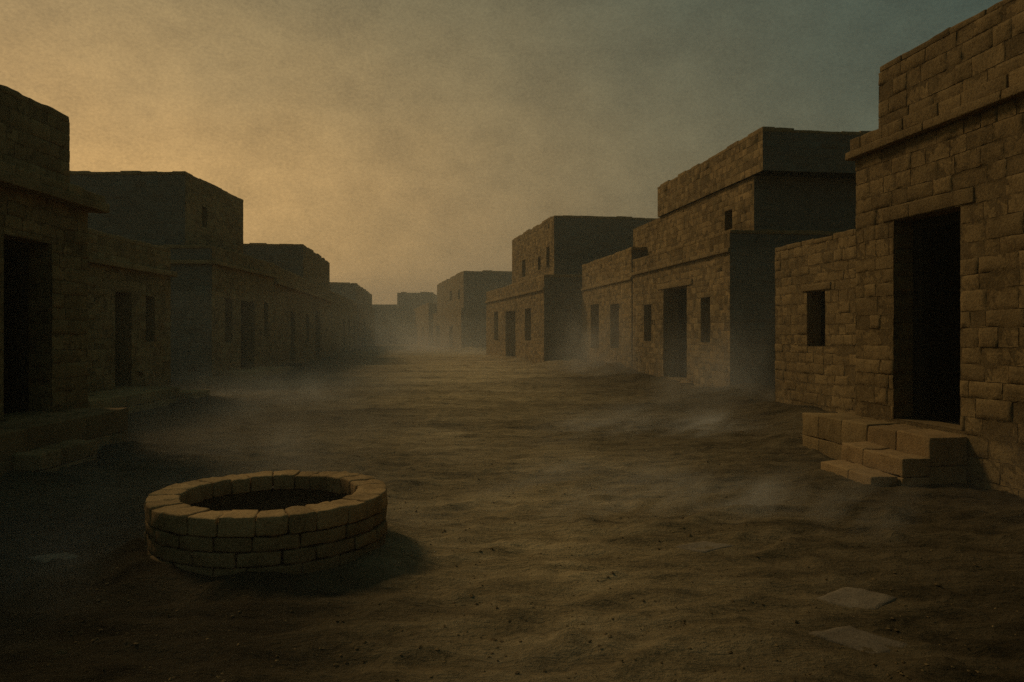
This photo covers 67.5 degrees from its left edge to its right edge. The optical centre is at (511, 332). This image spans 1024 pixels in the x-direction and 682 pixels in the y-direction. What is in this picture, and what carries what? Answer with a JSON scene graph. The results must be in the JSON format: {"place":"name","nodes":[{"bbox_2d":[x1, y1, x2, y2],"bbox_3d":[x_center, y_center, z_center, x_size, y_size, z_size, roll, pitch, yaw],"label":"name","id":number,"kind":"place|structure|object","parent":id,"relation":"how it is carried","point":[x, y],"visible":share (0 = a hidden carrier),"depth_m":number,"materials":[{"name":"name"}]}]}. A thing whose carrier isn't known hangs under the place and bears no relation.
{"place":"outdoors","nodes":[
{"label":"outdoors","id":0,"kind":"place"},
{"bbox_2d":[0,0,1001,303],"label":"sky","id":1,"kind":"structure","parent":0,"point":[407,145],"materials":[{"name":"beige"}]},
{"bbox_2d":[0,343,1023,681],"bbox_3d":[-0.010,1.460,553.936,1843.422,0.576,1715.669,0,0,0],"label":"ground","id":2,"kind":"structure","parent":0,"point":[380,411],"depth_m":5.85,"materials":[{"name":"brown soil"}]},
{"bbox_2d":[26,552,77,561],"bbox_3d":[-3.372,1.669,5.631,0.376,0.065,0.206,0,0,-25],"label":"flat stone","id":3,"kind":"object","parent":2,"relation":"on","point":[47,557],"visible":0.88,"depth_m":5.62,"materials":[{"name":"stone"}]},
{"bbox_2d":[0,85,127,476],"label":"mud brick house","id":4,"kind":"structure","parent":2,"relation":"on","point":[50,421],"depth_m":10.66,"materials":[{"name":"brick"}]},
{"bbox_2d":[4,235,51,418],"bbox_3d":[-7.886,-0.080,10.226,2.888,2.340,1.033,0,0,0],"label":"doorway","id":5,"kind":"structure","parent":4,"relation":"in","point":[27,262],"depth_m":10.72,"materials":[{"name":"brick"}]},
{"bbox_2d":[87,228,209,413],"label":"mud brick house","id":6,"kind":"structure","parent":2,"relation":"on","point":[129,319],"depth_m":18.16,"materials":[{"name":"brown brick"}]},
{"bbox_2d":[115,291,130,387],"bbox_3d":[-9.666,0.150,17.790,1.288,2.200,0.740,0,0,0],"label":"doorway","id":7,"kind":"structure","parent":6,"relation":"in","point":[122,299],"depth_m":18.16,"materials":[{"name":"brick"}]},
{"bbox_2d":[146,296,153,341],"bbox_3d":[-9.141,-0.345,19.110,0.238,1.130,0.460,0,0,0],"label":"window","id":8,"kind":"structure","parent":6,"relation":"in","point":[149,300],"depth_m":19.34,"materials":[{"name":"brick"}]},
{"bbox_2d":[70,171,290,380],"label":"mud brick house","id":9,"kind":"structure","parent":2,"relation":"on","point":[222,315],"depth_m":27.31,"materials":[{"name":"brown brick"}]},
{"bbox_2d":[202,206,206,227],"bbox_3d":[-11.786,-4.385,29.025,0.288,0.770,0.450,0,0,0],"label":"window","id":10,"kind":"structure","parent":9,"relation":"in","point":[204,210],"depth_m":29.25,"materials":[{"name":"brick"}]},
{"bbox_2d":[225,299,231,341],"bbox_3d":[-10.646,-0.455,28.415,0.288,1.610,0.730,0,0,0],"label":"window","id":11,"kind":"structure","parent":9,"relation":"in","point":[228,302],"depth_m":28.78,"materials":[{"name":"brick"}]},
{"bbox_2d":[229,301,253,368],"bbox_3d":[-11.196,0.140,30.475,1.388,2.780,1.550,0,0,0],"label":"doorway","id":12,"kind":"structure","parent":9,"relation":"in","point":[247,308],"depth_m":31.25,"materials":[{"name":"brick"}]},
{"bbox_2d":[264,303,267,335],"bbox_3d":[-10.646,-0.565,32.705,0.288,1.430,0.490,0,0,0],"label":"window","id":13,"kind":"structure","parent":9,"relation":"in","point":[265,304],"depth_m":32.95,"materials":[{"name":"brick"}]},
{"bbox_2d":[144,470,387,576],"bbox_3d":[-1.798,2.508,5.738,1.726,2.684,1.729,0,0,0],"label":"stone well","id":14,"kind":"object","parent":2,"relation":"on","point":[295,522],"visible":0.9,"depth_m":5.13,"materials":[{"name":"brown stone"}]},
{"bbox_2d":[243,243,333,366],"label":"mud brick house","id":15,"kind":"structure","parent":2,"relation":"on","point":[303,311],"depth_m":43.76,"materials":[{"name":"brown brick"}]},
{"bbox_2d":[291,312,294,361],"bbox_3d":[-11.258,0.190,38.498,0.488,2.520,1.290,0,0,-6],"label":"doorway","id":16,"kind":"structure","parent":15,"relation":"in","point":[292,313],"depth_m":39.15,"materials":[{"name":"brick"}]},
{"bbox_2d":[306,314,308,342],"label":"window","id":17,"kind":"structure","parent":15,"relation":"in","point":[307,316],"depth_m":43.73,"materials":[{"name":"brick"}]},
{"bbox_2d":[315,311,319,358],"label":"doorway","id":18,"kind":"structure","parent":15,"relation":"in","point":[317,313],"depth_m":48.39,"materials":[{"name":"brick"}]},
{"bbox_2d":[332,292,356,354],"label":"mud brick house","id":19,"kind":"structure","parent":2,"relation":"on","point":[344,323],"depth_m":62.84,"materials":[{"name":"brown brick"}]},
{"bbox_2d":[343,319,344,350],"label":"doorway","id":20,"kind":"structure","parent":19,"relation":"in","point":[343,319],"depth_m":63.43,"materials":[{"name":"brick"}]},
{"bbox_2d":[348,320,349,336],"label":"window","id":21,"kind":"structure","parent":19,"relation":"in","point":[348,320],"depth_m":67.51,"materials":[{"name":"brick"}]},
{"bbox_2d":[353,319,354,348],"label":"doorway","id":22,"kind":"structure","parent":19,"relation":"in","point":[353,319],"depth_m":72.27,"materials":[{"name":"brick"}]},
{"bbox_2d":[330,282,374,348],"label":"mud brick house","id":23,"kind":"structure","parent":2,"relation":"on","point":[360,296],"depth_m":82.04,"materials":[{"name":"brown brick"}]},
{"bbox_2d":[372,292,436,343],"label":"mud brick house","id":24,"kind":"structure","parent":2,"relation":"on","point":[394,323],"depth_m":122.00,"materials":[{"name":"brown brick"}]},
{"bbox_2d":[387,325,396,342],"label":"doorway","id":25,"kind":"structure","parent":24,"relation":"in","point":[391,329],"depth_m":123.00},
{"bbox_2d":[413,303,436,345],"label":"mud brick house","id":26,"kind":"structure","parent":2,"relation":"on","point":[424,313],"depth_m":101.86,"materials":[{"name":"brown brick"}]},
{"bbox_2d":[422,326,423,343],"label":"window","id":27,"kind":"structure","parent":26,"relation":"in","point":[422,326],"depth_m":105.33,"materials":[{"name":"brick"}]},
{"bbox_2d":[433,270,511,348],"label":"mud brick house","id":28,"kind":"structure","parent":2,"relation":"on","point":[459,318],"depth_m":72.61,"materials":[{"name":"brown brick"}]},
{"bbox_2d":[436,325,439,345],"bbox_3d":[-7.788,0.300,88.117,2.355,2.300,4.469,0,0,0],"label":"doorway","id":29,"kind":"structure","parent":28,"relation":"in","point":[437,327],"depth_m":90.08,"materials":[{"name":"brick"}]},
{"bbox_2d":[449,326,452,347],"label":"doorway","id":30,"kind":"structure","parent":28,"relation":"in","point":[450,328],"depth_m":78.24,"materials":[{"name":"brick"}]},
{"bbox_2d":[7,413,1018,681],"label":"rubble","id":31,"kind":"object","parent":2,"relation":"on","point":[517,591],"visible":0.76,"depth_m":4.46,"materials":[{"name":"stone"}]},
{"bbox_2d":[485,215,656,362],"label":"mud brick house","id":32,"kind":"structure","parent":2,"relation":"on","point":[534,311],"depth_m":40.55,"materials":[{"name":"brown brick"}]},
{"bbox_2d":[494,311,506,339],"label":"window","id":33,"kind":"structure","parent":32,"relation":"in","point":[495,313],"depth_m":52.67,"materials":[{"name":"brick"}]},
{"bbox_2d":[506,310,529,356],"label":"doorway","id":34,"kind":"structure","parent":32,"relation":"in","point":[510,315],"depth_m":48.74,"materials":[{"name":"brick"}]},
{"bbox_2d":[522,260,524,276],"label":"window","id":35,"kind":"structure","parent":32,"relation":"in","point":[523,262],"depth_m":47.65,"materials":[{"name":"brick"}]},
{"bbox_2d":[525,308,530,340],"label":"window","id":36,"kind":"structure","parent":32,"relation":"in","point":[527,311],"depth_m":43.15,"materials":[{"name":"brick"}]},
{"bbox_2d":[538,256,546,269],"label":"window","id":37,"kind":"structure","parent":32,"relation":"in","point":[539,258],"depth_m":43.56,"materials":[{"name":"brick"}]},
{"bbox_2d":[547,246,549,266],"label":"window","id":38,"kind":"structure","parent":32,"relation":"in","point":[548,248],"depth_m":41.65,"materials":[{"name":"brick"}]},
{"bbox_2d":[581,247,646,367],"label":"mud brick house","id":39,"kind":"structure","parent":2,"relation":"on","point":[607,308],"depth_m":33.27,"materials":[{"name":"brown brick"}]},
{"bbox_2d":[591,304,612,347],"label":"window","id":40,"kind":"structure","parent":39,"relation":"in","point":[594,308],"depth_m":36.55,"materials":[{"name":"brick"}]},
{"bbox_2d":[610,304,618,348],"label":"window","id":41,"kind":"structure","parent":39,"relation":"in","point":[614,309],"depth_m":33.19,"materials":[{"name":"brick"}]},
{"bbox_2d":[674,541,734,552],"bbox_3d":[1.481,1.676,5.960,0.453,0.068,0.279,0,0,-33],"label":"flat stone","id":42,"kind":"object","parent":2,"relation":"on","point":[693,546],"visible":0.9,"depth_m":5.95,"materials":[{"name":"brown stone"}]},
{"bbox_2d":[631,126,869,386],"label":"mud brick house","id":43,"kind":"structure","parent":2,"relation":"on","point":[734,215],"depth_m":21.53,"materials":[{"name":"brown brick"}]},
{"bbox_2d":[644,305,663,340],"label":"window","id":44,"kind":"structure","parent":43,"relation":"in","point":[647,308],"depth_m":28.28,"materials":[{"name":"brick"}]},
{"bbox_2d":[664,286,706,379],"bbox_3d":[6.591,0.000,25.310,2.823,2.980,2.504,0,0,0],"label":"doorway","id":45,"kind":"structure","parent":43,"relation":"in","point":[675,299],"depth_m":26.26,"materials":[{"name":"brick"}]},
{"bbox_2d":[701,297,709,341],"bbox_3d":[5.897,-0.380,22.622,0.388,1.320,0.700,0,0,-8],"label":"window","id":46,"kind":"structure","parent":43,"relation":"in","point":[705,302],"depth_m":22.96,"materials":[{"name":"brick"}]},
{"bbox_2d":[725,209,731,230],"bbox_3d":[6.609,-3.355,22.731,0.388,0.570,0.530,0,0,-8],"label":"window","id":47,"kind":"structure","parent":43,"relation":"in","point":[728,214],"depth_m":22.98,"materials":[{"name":"brick"}]},
{"bbox_2d":[775,229,855,412],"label":"mud brick house","id":48,"kind":"structure","parent":2,"relation":"on","point":[815,324],"depth_m":15.15,"materials":[{"name":"brown brick"}]},
{"bbox_2d":[807,290,824,345],"bbox_3d":[6.567,-0.285,15.154,1.188,1.090,0.660,0,0,-8],"label":"window","id":49,"kind":"structure","parent":48,"relation":"in","point":[816,299],"depth_m":15.42,"materials":[{"name":"brick"}]},
{"bbox_2d":[817,587,896,609],"bbox_3d":[2.150,1.681,4.790,0.426,0.083,0.334,0,0,-40],"label":"flat stone","id":50,"kind":"object","parent":2,"relation":"on","point":[850,597],"visible":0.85,"depth_m":4.78,"materials":[{"name":"brown stone"}]},
{"bbox_2d":[808,625,907,653],"bbox_3d":[1.874,1.676,4.129,0.290,0.084,0.445,0,0,-42],"label":"flat stone","id":51,"kind":"object","parent":2,"relation":"on","point":[851,637],"visible":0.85,"depth_m":4.12,"materials":[{"name":"brown stone"}]},
{"bbox_2d":[802,0,1023,497],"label":"mud brick house","id":52,"kind":"structure","parent":2,"relation":"on","point":[937,156],"depth_m":8.72,"materials":[{"name":"brick"}]},
{"bbox_2d":[894,206,959,429],"bbox_3d":[6.257,-0.165,9.215,2.966,2.470,1.546,0,0,0],"label":"doorway","id":53,"kind":"structure","parent":52,"relation":"in","point":[926,246],"depth_m":9.61,"materials":[{"name":"brick"}]}
]}

